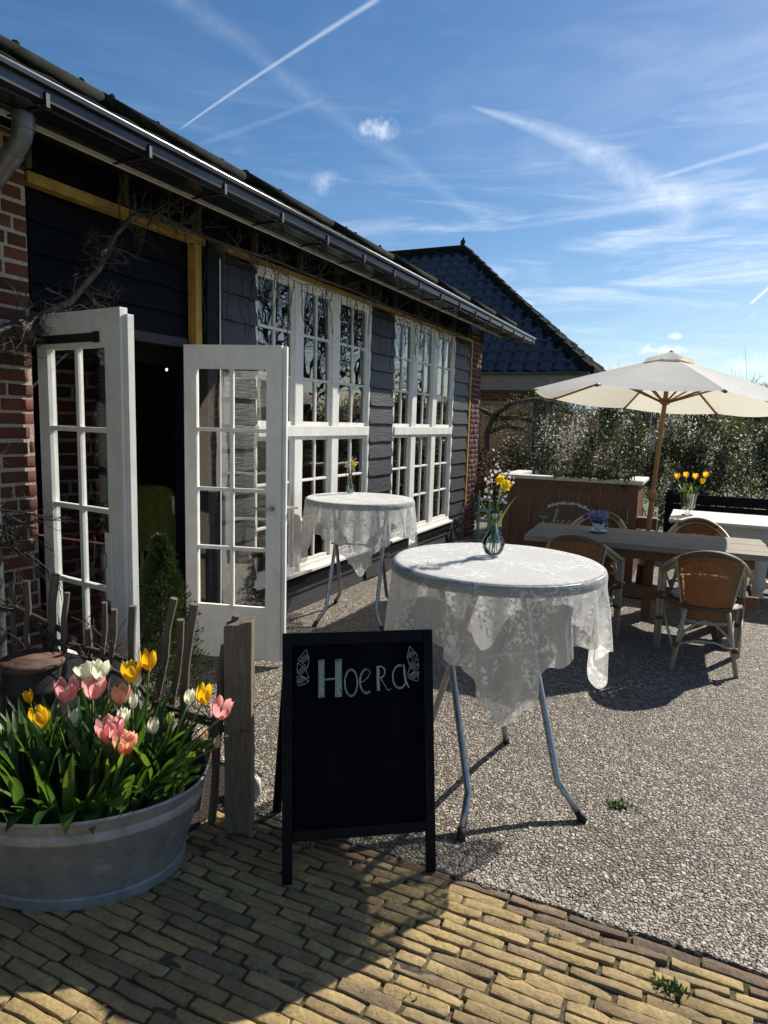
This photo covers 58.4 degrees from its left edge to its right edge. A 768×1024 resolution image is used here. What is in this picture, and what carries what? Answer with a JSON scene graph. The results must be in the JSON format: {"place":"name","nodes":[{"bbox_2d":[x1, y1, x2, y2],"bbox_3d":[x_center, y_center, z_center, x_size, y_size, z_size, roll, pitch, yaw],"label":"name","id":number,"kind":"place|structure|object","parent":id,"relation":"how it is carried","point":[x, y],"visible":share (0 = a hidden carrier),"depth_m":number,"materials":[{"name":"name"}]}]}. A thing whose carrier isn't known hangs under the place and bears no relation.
{"place":"outdoors","nodes":[
{"label":"outdoors","id":0,"kind":"place"},
{"bbox_2d":[65,717,261,832],"bbox_3d":[-1.282,1.203,3.253,1.350,0.035,0.500,5,8,25],"label":"flower bed","id":1,"kind":"object","parent":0,"point":[199,817],"visible":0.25,"depth_m":2.98,"materials":[{"name":"soil"}]},
{"bbox_2d":[0,571,279,823],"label":"stake fence","id":2,"kind":"object","parent":1,"relation":"on","point":[66,641],"visible":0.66,"depth_m":2.91,"materials":[{"name":"wood"}]},
{"bbox_2d":[173,491,265,507],"bbox_3d":[-2.011,0.167,7.870,1.000,0.740,1.800,5,8,25],"label":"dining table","id":3,"kind":"object","parent":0,"point":[261,495],"visible":0.01,"depth_m":7.93,"materials":[{"name":"brown wood"}]},
{"bbox_2d":[257,529,265,569],"bbox_3d":[-1.505,0.205,7.078,0.435,0.901,0.420,4,8,21],"label":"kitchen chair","id":4,"kind":"object","parent":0,"point":[264,541],"visible":0.08,"depth_m":7.19,"materials":[{"name":"paint"}]},
{"bbox_2d":[337,477,339,491],"bbox_3d":[-0.437,-0.032,9.101,0.435,0.901,0.420,2,8,4],"label":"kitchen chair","id":5,"kind":"object","parent":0,"point":[338,487],"visible":0.05,"depth_m":9.25,"materials":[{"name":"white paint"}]},
{"bbox_2d":[0,811,767,1023],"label":"brick paving","id":6,"kind":"structure","parent":0,"point":[630,978],"depth_m":2.12,"materials":[{"name":"beige brick"}]},
{"bbox_2d":[0,648,65,728],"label":"iron drum","id":7,"kind":"object","parent":6,"relation":"on","point":[38,671],"visible":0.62,"depth_m":2.89,"materials":[{"name":"metal"}]},
{"bbox_2d":[0,446,78,600],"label":"espalier shrub","id":8,"kind":"object","parent":6,"relation":"on","point":[10,537],"visible":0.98,"depth_m":3.29,"materials":[{"name":"brown plant"}]},
{"bbox_2d":[0,733,208,911],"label":"zinc tub","id":9,"kind":"object","parent":6,"relation":"on","point":[54,867],"visible":0.39,"depth_m":2.29,"materials":[{"name":"metal"}]},
{"bbox_2d":[2,740,18,749],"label":"tulip","id":10,"kind":"object","parent":9,"relation":"in","point":[5,743],"visible":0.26,"depth_m":2.62,"materials":[{"name":"green plant"}]},
{"bbox_2d":[23,689,52,732],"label":"tulip","id":11,"kind":"object","parent":9,"relation":"in","point":[27,697],"visible":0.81,"depth_m":2.82,"materials":[{"name":"yellow plant"}]},
{"bbox_2d":[28,704,49,749],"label":"tulip","id":12,"kind":"object","parent":9,"relation":"in","point":[41,716],"visible":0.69,"depth_m":2.60,"materials":[{"name":"yellow plant"}]},
{"bbox_2d":[35,705,66,731],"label":"tulip","id":13,"kind":"object","parent":9,"relation":"in","point":[60,719],"visible":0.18,"depth_m":2.67,"materials":[{"name":"green plant"}]},
{"bbox_2d":[67,708,78,747],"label":"tulip","id":14,"kind":"object","parent":9,"relation":"in","point":[73,716],"visible":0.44,"depth_m":2.59,"materials":[{"name":"white plant"}]},
{"bbox_2d":[57,676,112,744],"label":"tulip","id":15,"kind":"object","parent":9,"relation":"in","point":[92,688],"visible":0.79,"depth_m":2.54,"materials":[{"name":"pink plant"}]},
{"bbox_2d":[72,659,110,734],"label":"tulip","id":16,"kind":"object","parent":9,"relation":"in","point":[98,670],"visible":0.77,"depth_m":2.58,"materials":[{"name":"white plant"}]},
{"bbox_2d":[94,713,123,776],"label":"tulip","id":17,"kind":"object","parent":9,"relation":"in","point":[108,726],"visible":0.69,"depth_m":2.42,"materials":[{"name":"pink plant"}]},
{"bbox_2d":[90,682,132,732],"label":"tulip","id":18,"kind":"object","parent":9,"relation":"in","point":[121,693],"visible":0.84,"depth_m":2.55,"materials":[{"name":"pink plant"}]},
{"bbox_2d":[81,662,155,726],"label":"tulip","id":19,"kind":"object","parent":9,"relation":"in","point":[152,700],"visible":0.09,"depth_m":2.69,"materials":[{"name":"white plant"}]},
{"bbox_2d":[106,707,132,776],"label":"tulip","id":20,"kind":"object","parent":9,"relation":"in","point":[125,714],"visible":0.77,"depth_m":2.46,"materials":[{"name":"white plant"}]},
{"bbox_2d":[102,729,158,776],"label":"tulip","id":21,"kind":"object","parent":9,"relation":"in","point":[128,739],"visible":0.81,"depth_m":2.37,"materials":[{"name":"pink plant"}]},
{"bbox_2d":[111,659,151,771],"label":"tulip","id":22,"kind":"object","parent":9,"relation":"in","point":[130,671],"visible":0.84,"depth_m":2.57,"materials":[{"name":"yellow plant"}]},
{"bbox_2d":[133,673,141,758],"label":"tulip","id":23,"kind":"object","parent":9,"relation":"in","point":[137,681],"visible":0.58,"depth_m":2.60,"materials":[{"name":"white plant"}]},
{"bbox_2d":[129,693,155,763],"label":"tulip","id":24,"kind":"object","parent":9,"relation":"in","point":[133,699],"visible":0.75,"depth_m":2.58,"materials":[{"name":"white plant"}]},
{"bbox_2d":[109,716,179,768],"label":"tulip","id":25,"kind":"object","parent":9,"relation":"in","point":[153,725],"visible":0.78,"depth_m":2.43,"materials":[{"name":"white plant"}]},
{"bbox_2d":[111,649,181,753],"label":"tulip","id":26,"kind":"object","parent":9,"relation":"in","point":[147,660],"visible":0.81,"depth_m":2.61,"materials":[{"name":"yellow plant"}]},
{"bbox_2d":[149,712,174,770],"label":"tulip","id":27,"kind":"object","parent":9,"relation":"in","point":[170,718],"visible":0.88,"depth_m":2.46,"materials":[{"name":"green plant"}]},
{"bbox_2d":[154,688,194,763],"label":"tulip","id":28,"kind":"object","parent":9,"relation":"in","point":[189,695],"visible":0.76,"depth_m":2.52,"materials":[{"name":"white plant"}]},
{"bbox_2d":[143,727,207,780],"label":"tulip","id":29,"kind":"object","parent":9,"relation":"in","point":[167,756],"visible":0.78,"depth_m":2.44,"materials":[{"name":"green plant"}]},
{"bbox_2d":[128,732,222,769],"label":"tulip","id":30,"kind":"object","parent":9,"relation":"in","point":[217,741],"visible":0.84,"depth_m":2.41,"materials":[{"name":"green plant"}]},
{"bbox_2d":[143,682,211,756],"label":"tulip","id":31,"kind":"object","parent":9,"relation":"in","point":[203,695],"visible":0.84,"depth_m":2.46,"materials":[{"name":"yellow plant"}]},
{"bbox_2d":[144,717,218,752],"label":"tulip","id":32,"kind":"object","parent":9,"relation":"in","point":[165,724],"visible":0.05,"depth_m":2.56,"materials":[{"name":"green plant"}]},
{"bbox_2d":[131,695,233,799],"bbox_3d":[-0.691,0.830,2.397,0.340,0.424,0.180,1,8,-8],"label":"tulip","id":33,"kind":"object","parent":9,"relation":"in","point":[216,707],"visible":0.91,"depth_m":2.37,"materials":[{"name":"pink plant"}]},
{"bbox_2d":[224,616,254,833],"bbox_3d":[-0.575,0.845,2.742,0.114,0.876,0.114,1,8,-3],"label":"fence post","id":34,"kind":"object","parent":6,"relation":"on","point":[239,691],"visible":0.95,"depth_m":2.70,"materials":[{"name":"grey wood"}]},
{"bbox_2d":[249,896,563,1023],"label":"joint moss","id":35,"kind":"object","parent":6,"relation":"on","point":[382,920],"visible":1,"depth_m":2.25,"materials":[{"name":"green plant"}]},
{"bbox_2d":[647,969,694,997],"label":"weed tuft","id":36,"kind":"object","parent":6,"relation":"on","point":[670,986],"visible":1,"depth_m":2.04,"materials":[{"name":"green plant"}]},
{"bbox_2d":[0,0,767,431],"label":"sky","id":37,"kind":"structure","parent":0,"point":[607,160],"materials":[{"name":"blue"}]},
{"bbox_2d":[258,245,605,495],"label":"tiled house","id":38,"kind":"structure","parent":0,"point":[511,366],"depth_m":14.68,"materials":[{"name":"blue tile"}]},
{"bbox_2d":[460,237,465,244],"bbox_3d":[2.001,-6.858,17.484,0.142,0.286,0.142,-5,10,-42],"label":"garden bird","id":39,"kind":"object","parent":38,"relation":"on","point":[463,241],"visible":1,"depth_m":17.44},
{"bbox_2d":[477,401,533,464],"bbox_3d":[2.552,-1.686,14.629,1.200,1.320,0.065,5,8,25],"label":"window","id":40,"kind":"structure","parent":38,"relation":"in","point":[531,412],"depth_m":14.54,"materials":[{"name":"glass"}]},
{"bbox_2d":[141,519,767,978],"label":"terrace","id":41,"kind":"structure","parent":0,"point":[623,855],"depth_m":3.29,"materials":[{"name":"grey gravel"}]},
{"bbox_2d":[139,532,216,712],"bbox_3d":[-1.169,0.625,3.584,0.673,1.059,0.604,-2,8,-23],"label":"dwarf conifer","id":42,"kind":"object","parent":41,"relation":"on","point":[159,574],"visible":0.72,"depth_m":3.51,"materials":[{"name":"green plant"}]},
{"bbox_2d":[254,774,261,799],"bbox_3d":[-0.563,1.196,2.989,0.065,0.127,0.053,5,8,25],"label":"pale stone","id":43,"kind":"object","parent":41,"relation":"on","point":[257,788],"visible":0.53,"depth_m":2.97,"materials":[{"name":"white stone"}]},
{"bbox_2d":[273,629,435,885],"bbox_3d":[-0.128,0.872,2.678,0.590,0.871,0.488,0,8,-10],"label":"chalkboard sign","id":44,"kind":"object","parent":41,"relation":"on","point":[355,750],"visible":1,"depth_m":2.55,"materials":[{"name":"black paint"}]},
{"bbox_2d":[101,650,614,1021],"bbox_3d":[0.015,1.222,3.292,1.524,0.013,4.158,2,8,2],"label":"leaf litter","id":45,"kind":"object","parent":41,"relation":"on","point":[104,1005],"visible":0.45,"depth_m":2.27,"materials":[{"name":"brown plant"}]},
{"bbox_2d":[305,498,413,629],"bbox_3d":[-0.214,0.392,5.778,0.904,1.024,0.904,3,8,9],"label":"standing table","id":46,"kind":"object","parent":41,"relation":"on","point":[381,572],"visible":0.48,"depth_m":5.67,"materials":[{"name":"grey metal"}]},
{"bbox_2d":[300,492,417,576],"bbox_3d":[-0.208,0.163,5.743,0.988,0.569,0.988,5,8,25],"label":"lace tablecloth","id":47,"kind":"object","parent":46,"relation":"on","point":[360,536],"visible":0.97,"depth_m":5.34,"materials":[{"name":"white fabric"}]},
{"bbox_2d":[346,475,354,492],"bbox_3d":[-0.294,-0.246,6.007,0.080,0.158,0.080,5,8,25],"label":"glass vase","id":48,"kind":"object","parent":47,"relation":"on","point":[348,484],"visible":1,"depth_m":6.00,"materials":[{"name":"glass"}]},
{"bbox_2d":[345,456,357,491],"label":"cut flowers","id":49,"kind":"object","parent":48,"relation":"in","point":[354,463],"visible":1,"depth_m":5.99,"materials":[{"name":"yellow plant"}]},
{"bbox_2d":[141,573,767,971],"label":"pebbles","id":50,"kind":"object","parent":41,"relation":"on","point":[563,905],"visible":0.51,"depth_m":2.78,"materials":[{"name":"grey gravel"}]},
{"bbox_2d":[476,491,490,541],"bbox_3d":[1.432,0.051,9.867,0.172,0.700,0.390,2,8,5],"label":"step ladder","id":51,"kind":"object","parent":41,"relation":"on","point":[478,531],"visible":0.71,"depth_m":9.76,"materials":[{"name":"teal paint"}]},
{"bbox_2d":[393,554,606,840],"bbox_3d":[0.487,0.744,3.107,0.924,1.064,0.924,-1,8,-16],"label":"standing table","id":52,"kind":"object","parent":41,"relation":"on","point":[450,672],"visible":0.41,"depth_m":2.94,"materials":[{"name":"grey metal"}]},
{"bbox_2d":[384,543,612,726],"bbox_3d":[0.493,0.495,3.073,1.026,0.571,1.022,5,8,25],"label":"lace tablecloth","id":53,"kind":"object","parent":52,"relation":"on","point":[504,648],"visible":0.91,"depth_m":2.66,"materials":[{"name":"white fabric"}]},
{"bbox_2d":[482,510,504,555],"bbox_3d":[0.498,0.093,3.113,0.102,0.202,0.102,5,8,25],"label":"glass vase","id":54,"kind":"object","parent":53,"relation":"on","point":[486,539],"visible":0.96,"depth_m":3.10,"materials":[{"name":"glass"}]},
{"bbox_2d":[481,462,515,551],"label":"cut flowers","id":55,"kind":"object","parent":54,"relation":"in","point":[505,484],"visible":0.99,"depth_m":3.09,"materials":[{"name":"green plant"}]},
{"bbox_2d":[474,423,547,524],"bbox_3d":[1.829,-0.645,11.007,1.682,1.841,1.752,5,8,25],"label":"flowering shrub","id":56,"kind":"object","parent":41,"relation":"on","point":[514,454],"visible":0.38,"depth_m":10.94,"materials":[{"name":"white plant"}]},
{"bbox_2d":[482,373,658,492],"bbox_3d":[2.699,-0.920,10.634,1.636,2.558,2.701,-5,10,-42],"label":"flowering shrub","id":57,"kind":"object","parent":41,"relation":"on","point":[548,442],"visible":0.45,"depth_m":10.70,"materials":[{"name":"white plant"}]},
{"bbox_2d":[504,408,636,504],"bbox_3d":[3.070,-0.729,11.118,2.275,2.022,1.504,0,8,-8],"label":"flowering shrub","id":58,"kind":"object","parent":41,"relation":"on","point":[579,453],"visible":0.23,"depth_m":11.00,"materials":[{"name":"white plant"}]},
{"bbox_2d":[501,470,657,581],"bbox_3d":[2.235,0.134,7.865,1.680,1.102,0.830,5,8,25],"label":"bar counter","id":59,"kind":"object","parent":41,"relation":"on","point":[530,491],"visible":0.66,"depth_m":7.54,"materials":[{"name":"brown wood"}]},
{"bbox_2d":[532,500,596,526],"bbox_3d":[1.992,0.109,7.481,0.780,0.484,0.022,5,8,25],"label":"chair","id":60,"kind":"object","parent":59,"relation":"attached to","point":[569,512],"visible":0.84,"depth_m":7.49,"materials":[{"name":"brown wood"}]},
{"bbox_2d":[552,461,635,490],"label":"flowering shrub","id":61,"kind":"object","parent":59,"relation":"on","point":[567,472],"visible":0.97,"depth_m":7.37,"materials":[{"name":"green plant"}]},
{"bbox_2d":[546,535,623,636],"bbox_3d":[1.526,0.572,5.397,0.600,0.850,0.567,6,8,28],"label":"rattan armchair","id":62,"kind":"object","parent":41,"relation":"on","point":[586,547],"visible":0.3,"depth_m":5.20,"materials":[{"name":"brown wicker"}]},
{"bbox_2d":[571,510,626,603],"bbox_3d":[2.083,0.418,6.742,0.589,0.833,0.556,5,8,27],"label":"rattan armchair","id":63,"kind":"object","parent":41,"relation":"on","point":[616,521],"visible":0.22,"depth_m":6.85,"materials":[{"name":"brown wicker"}]},
{"bbox_2d":[602,797,632,810],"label":"weed tuft","id":64,"kind":"object","parent":41,"relation":"on","point":[615,804],"visible":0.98,"depth_m":3.02,"materials":[{"name":"green plant"}]},
{"bbox_2d":[543,364,747,513],"bbox_3d":[3.864,-0.933,10.561,2.458,2.629,3.195,-5,10,-41],"label":"flowering shrub","id":65,"kind":"object","parent":41,"relation":"on","point":[608,418],"visible":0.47,"depth_m":10.54,"materials":[{"name":"green plant"}]},
{"bbox_2d":[524,522,767,647],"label":"wooden table","id":66,"kind":"object","parent":41,"relation":"on","point":[649,547],"visible":0.45,"depth_m":5.64,"materials":[{"name":"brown wood"}]},
{"bbox_2d":[589,522,607,532],"bbox_3d":[1.849,0.132,5.928,0.161,0.081,0.156,5,8,25],"label":"teacup","id":67,"kind":"object","parent":66,"relation":"on","point":[598,527],"visible":0.98,"depth_m":5.90,"materials":[{"name":"ceramic"}]},
{"bbox_2d":[587,509,610,526],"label":"cup flowers","id":68,"kind":"object","parent":67,"relation":"in","point":[601,517],"visible":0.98,"depth_m":5.90,"materials":[{"name":"purple plant"}]},
{"bbox_2d":[531,350,767,599],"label":"parasol","id":69,"kind":"object","parent":41,"relation":"on","point":[671,382],"visible":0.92,"depth_m":6.75,"materials":[{"name":"beige fabric"}]},
{"bbox_2d":[612,354,760,531],"bbox_3d":[4.358,-0.989,10.093,1.966,2.874,2.808,5,8,25],"label":"flowering shrub","id":70,"kind":"object","parent":41,"relation":"on","point":[669,423],"visible":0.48,"depth_m":10.13,"materials":[{"name":"green plant"}]},
{"bbox_2d":[662,517,728,587],"bbox_3d":[2.898,0.487,6.398,0.588,0.833,0.556,4,8,21],"label":"rattan armchair","id":71,"kind":"object","parent":41,"relation":"on","point":[701,526],"visible":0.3,"depth_m":6.53,"materials":[{"name":"brown wicker"}]},
{"bbox_2d":[652,550,750,677],"bbox_3d":[2.277,0.658,4.902,0.601,0.850,0.567,4,8,18],"label":"rattan armchair","id":72,"kind":"object","parent":41,"relation":"on","point":[710,596],"visible":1,"depth_m":4.72,"materials":[{"name":"brown wicker"}]},
{"bbox_2d":[639,414,767,523],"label":"flowering shrub","id":73,"kind":"object","parent":41,"relation":"on","point":[703,454],"visible":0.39,"depth_m":9.93,"materials":[{"name":"green plant"}]},
{"bbox_2d":[663,489,767,532],"bbox_3d":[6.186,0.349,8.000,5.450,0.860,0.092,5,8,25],"label":"bench","id":74,"kind":"object","parent":41,"relation":"on","point":[714,502],"visible":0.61,"depth_m":8.80,"materials":[{"name":"black paint"}]},
{"bbox_2d":[669,509,767,598],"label":"white table","id":75,"kind":"object","parent":41,"relation":"on","point":[745,526],"visible":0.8,"depth_m":6.83,"materials":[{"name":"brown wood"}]},
{"bbox_2d":[679,491,698,515],"bbox_3d":[3.225,-0.090,7.287,0.196,0.248,0.196,5,8,25],"label":"footed vase","id":76,"kind":"object","parent":75,"relation":"on","point":[693,504],"visible":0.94,"depth_m":7.25,"materials":[{"name":"clear glass"}]},
{"bbox_2d":[675,472,708,507],"bbox_3d":[3.226,-0.240,7.280,0.246,0.403,0.303,-3,9,-29],"label":"tulip bouquet","id":77,"kind":"object","parent":76,"relation":"in","point":[688,496],"visible":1,"depth_m":7.25,"materials":[{"name":"yellow plant"}]},
{"bbox_2d":[677,417,767,509],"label":"flowering shrub","id":78,"kind":"object","parent":41,"relation":"on","point":[761,456],"visible":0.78,"depth_m":9.56,"materials":[{"name":"green plant"}]},
{"bbox_2d":[474,404,544,522],"bbox_3d":[1.766,-0.683,10.657,1.505,1.974,1.317,5,8,25],"label":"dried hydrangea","id":79,"kind":"object","parent":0,"point":[481,487],"visible":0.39,"depth_m":10.56,"materials":[{"name":"plant"}]},
{"bbox_2d":[569,404,664,468],"bbox_3d":[8.473,-3.374,28.652,6.040,2.970,1.472,5,8,25],"label":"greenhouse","id":80,"kind":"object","parent":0,"point":[598,409],"visible":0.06,"depth_m":27.78,"materials":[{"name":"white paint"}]},
{"bbox_2d":[474,451,767,530],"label":"ground","id":81,"kind":"structure","parent":0,"point":[656,510],"depth_m":15.41,"materials":[{"name":"plant"}]},
{"bbox_2d":[0,34,535,723],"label":"barn","id":82,"kind":"structure","parent":81,"relation":"on","point":[222,422],"depth_m":4.61,"materials":[{"name":"black wood"}]},
{"bbox_2d":[33,307,140,716],"bbox_3d":[-1.477,0.075,3.385,0.705,2.065,0.078,6,9,31],"label":"door","id":83,"kind":"structure","parent":82,"relation":"in","point":[111,329],"depth_m":3.27,"materials":[{"name":"white paint"}]},
{"bbox_2d":[137,484,175,583],"bbox_3d":[-2.055,0.245,6.193,0.515,1.021,0.499,1,8,-4],"label":"armchair","id":84,"kind":"object","parent":82,"relation":"on","point":[156,510],"visible":0.58,"depth_m":5.95,"materials":[{"name":"green fabric"}]},
{"bbox_2d":[0,177,473,374],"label":"climbing vine","id":85,"kind":"object","parent":82,"relation":"attached to","point":[28,329],"visible":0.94,"depth_m":3.75,"materials":[{"name":"brown plant"}]},
{"bbox_2d":[183,344,298,661],"bbox_3d":[-0.940,-0.036,4.494,0.763,2.065,0.181,2,8,2],"label":"door","id":86,"kind":"structure","parent":82,"relation":"in","point":[270,620],"depth_m":4.49,"materials":[{"name":"white paint"}]},
{"bbox_2d":[250,264,371,589],"bbox_3d":[-0.583,-0.719,6.091,0.150,2.450,1.975,5,8,25],"label":"window","id":87,"kind":"structure","parent":82,"relation":"in","point":[330,430],"depth_m":6.04,"materials":[{"name":"white paint"}]},
{"bbox_2d":[202,241,474,423],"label":"fairy lights","id":88,"kind":"object","parent":82,"relation":"hanging from","point":[251,283],"visible":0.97,"depth_m":5.88,"materials":[{"name":"black"}]},
{"bbox_2d":[390,315,455,542],"bbox_3d":[0.481,-0.985,8.340,0.150,2.450,1.990,5,8,25],"label":"window","id":89,"kind":"structure","parent":82,"relation":"in","point":[409,430],"depth_m":8.43,"materials":[{"name":"white paint"}]},
{"bbox_2d":[219,806,767,1001],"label":"brick paving edge","id":90,"kind":"object","parent":81,"relation":"on","point":[582,927],"visible":0.49,"depth_m":2.30,"materials":[{"name":"beige brick"}]},
{"bbox_2d":[475,441,540,511],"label":"green shrub","id":91,"kind":"object","parent":81,"relation":"on","point":[480,459],"visible":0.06,"depth_m":13.16,"materials":[{"name":"green plant"}]},
{"bbox_2d":[478,389,583,516],"bbox_3d":[2.071,-1.043,12.155,2.902,2.309,0.757,6,8,28],"label":"pollarded tree","id":92,"kind":"object","parent":81,"relation":"on","point":[496,417],"visible":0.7,"depth_m":11.96,"materials":[{"name":"brown plant"}]},
{"bbox_2d":[593,415,712,519],"bbox_3d":[4.662,-1.007,12.128,2.273,2.394,2.769,5,8,25],"label":"green shrub","id":93,"kind":"object","parent":81,"relation":"on","point":[658,499],"visible":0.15,"depth_m":12.47,"materials":[{"name":"green plant"}]},
{"bbox_2d":[568,403,751,437],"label":"wood","id":94,"kind":"object","parent":81,"relation":"on","point":[589,415],"visible":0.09,"depth_m":55.68,"materials":[{"name":"plant"}]},
{"bbox_2d":[566,408,767,470],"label":"thicket","id":95,"kind":"object","parent":81,"relation":"on","point":[754,423],"visible":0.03,"depth_m":29.37,"materials":[{"name":"plant"}]},
{"bbox_2d":[623,414,767,504],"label":"green shrub","id":96,"kind":"object","parent":81,"relation":"on","point":[742,434],"visible":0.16,"depth_m":12.81,"materials":[{"name":"green plant"}]},
{"bbox_2d":[703,378,761,426],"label":"bare tree","id":97,"kind":"object","parent":81,"relation":"on","point":[730,418],"visible":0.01,"depth_m":47.62,"materials":[{"name":"grey plant"}]},
{"bbox_2d":[724,428,765,498],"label":"green shrub","id":98,"kind":"object","parent":81,"relation":"on","point":[751,480],"visible":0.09,"depth_m":14.04,"materials":[{"name":"green plant"}]},
{"bbox_2d":[734,373,767,434],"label":"bare tree","id":99,"kind":"object","parent":81,"relation":"on","point":[755,418],"visible":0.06,"depth_m":44.81,"materials":[{"name":"grey plant"}]}
]}

